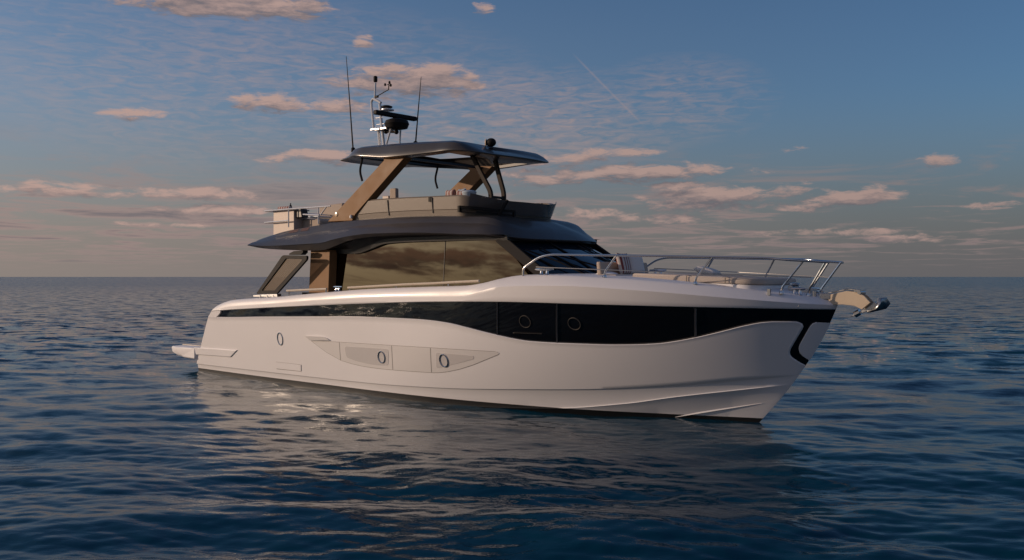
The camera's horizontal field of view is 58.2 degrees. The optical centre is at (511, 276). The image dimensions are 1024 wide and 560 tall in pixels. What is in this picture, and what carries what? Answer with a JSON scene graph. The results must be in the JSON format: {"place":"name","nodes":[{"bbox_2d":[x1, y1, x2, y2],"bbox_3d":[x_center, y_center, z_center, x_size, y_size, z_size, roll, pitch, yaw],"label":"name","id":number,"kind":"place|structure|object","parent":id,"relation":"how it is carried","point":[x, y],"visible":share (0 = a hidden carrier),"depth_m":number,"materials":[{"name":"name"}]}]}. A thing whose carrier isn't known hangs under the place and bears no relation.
{"place":"outdoors","nodes":[
{"label":"outdoors","id":0,"kind":"place"},
{"bbox_2d":[278,206,291,208],"bbox_3d":[-5.724,-1.719,23.169,0.400,0.110,0.110,0,0,33],"label":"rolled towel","id":1,"kind":"object","parent":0,"point":[284,207],"visible":0.5,"depth_m":23.11,"materials":[{"name":"white fabric"}]},
{"bbox_2d":[0,277,1023,559],"bbox_3d":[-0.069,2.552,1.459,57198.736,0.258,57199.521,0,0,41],"label":"sea","id":2,"kind":"structure","parent":0,"point":[894,431],"depth_m":13.04,"materials":[{"name":"liquid"}]},
{"bbox_2d":[172,56,873,421],"bbox_3d":[-1.247,-1.094,20.878,18.687,8.627,4.495,0,0,41],"label":"motor yacht","id":3,"kind":"object","parent":2,"relation":"on","point":[490,300],"visible":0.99,"depth_m":18.07,"materials":[{"name":"white plastic"}]},
{"bbox_2d":[336,240,527,290],"bbox_3d":[-1.901,-0.190,19.476,7.000,1.340,0.106,0,0,41],"label":"cabin window","id":4,"kind":"structure","parent":3,"relation":"in","point":[484,261],"depth_m":19.37,"materials":[{"name":"brown glass"}]},
{"bbox_2d":[445,189,455,194],"bbox_3d":[-1.304,-1.721,19.726,0.140,0.300,0.340,-10,6,-38],"label":"scatter cushion","id":5,"kind":"object","parent":3,"relation":"on","point":[450,192],"visible":0.37,"depth_m":19.62,"materials":[{"name":"fabric"}]},
{"bbox_2d":[462,190,476,195],"bbox_3d":[-0.901,-1.681,19.370,0.316,0.295,0.316,0,0,41],"label":"cushion","id":6,"kind":"object","parent":3,"relation":"on","point":[466,192],"visible":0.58,"depth_m":19.24,"materials":[{"name":"grey fabric"}]},
{"bbox_2d":[518,261,533,274],"bbox_3d":[0.065,-0.190,21.698,7.000,1.340,0.106,0,0,41],"label":"cabin window","id":7,"kind":"structure","parent":3,"relation":"in","point":[529,272],"depth_m":21.43,"materials":[{"name":"glass"}]},
{"bbox_2d":[218,302,835,365],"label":"hull window","id":8,"kind":"structure","parent":3,"relation":"in","point":[600,324],"depth_m":16.27,"materials":[{"name":"black glass"}]},
{"bbox_2d":[616,253,631,273],"bbox_3d":[2.079,-0.240,17.107,0.150,0.420,0.420,-17,-9,32],"label":"scatter cushion","id":9,"kind":"object","parent":3,"relation":"on","point":[623,263],"visible":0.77,"depth_m":16.98,"materials":[{"name":"fabric"}]},
{"bbox_2d":[629,257,644,273],"bbox_3d":[2.325,-0.220,17.356,0.400,0.380,0.170,0,-16,-35],"label":"scatter cushion","id":10,"kind":"object","parent":3,"relation":"on","point":[636,263],"visible":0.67,"depth_m":17.27,"materials":[{"name":"white fabric"}]},
{"bbox_2d":[693,266,720,274],"bbox_3d":[3.715,-0.100,17.448,0.440,0.150,0.420,19,10,30],"label":"scatter cushion","id":11,"kind":"object","parent":3,"relation":"on","point":[705,270],"visible":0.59,"depth_m":17.32,"materials":[{"name":"white fabric"}]},
{"bbox_2d":[851,297,889,316],"bbox_3d":[5.696,0.492,14.734,0.564,0.329,0.461,0,0,41],"label":"anchor","id":12,"kind":"object","parent":3,"relation":"hanging from","point":[882,303],"visible":1,"depth_m":14.69,"materials":[{"name":"metal"}]},
{"bbox_2d":[0,0,1023,276],"label":"sky","id":13,"kind":"structure","parent":0,"point":[139,138],"materials":[{"name":"blue"}]}
]}

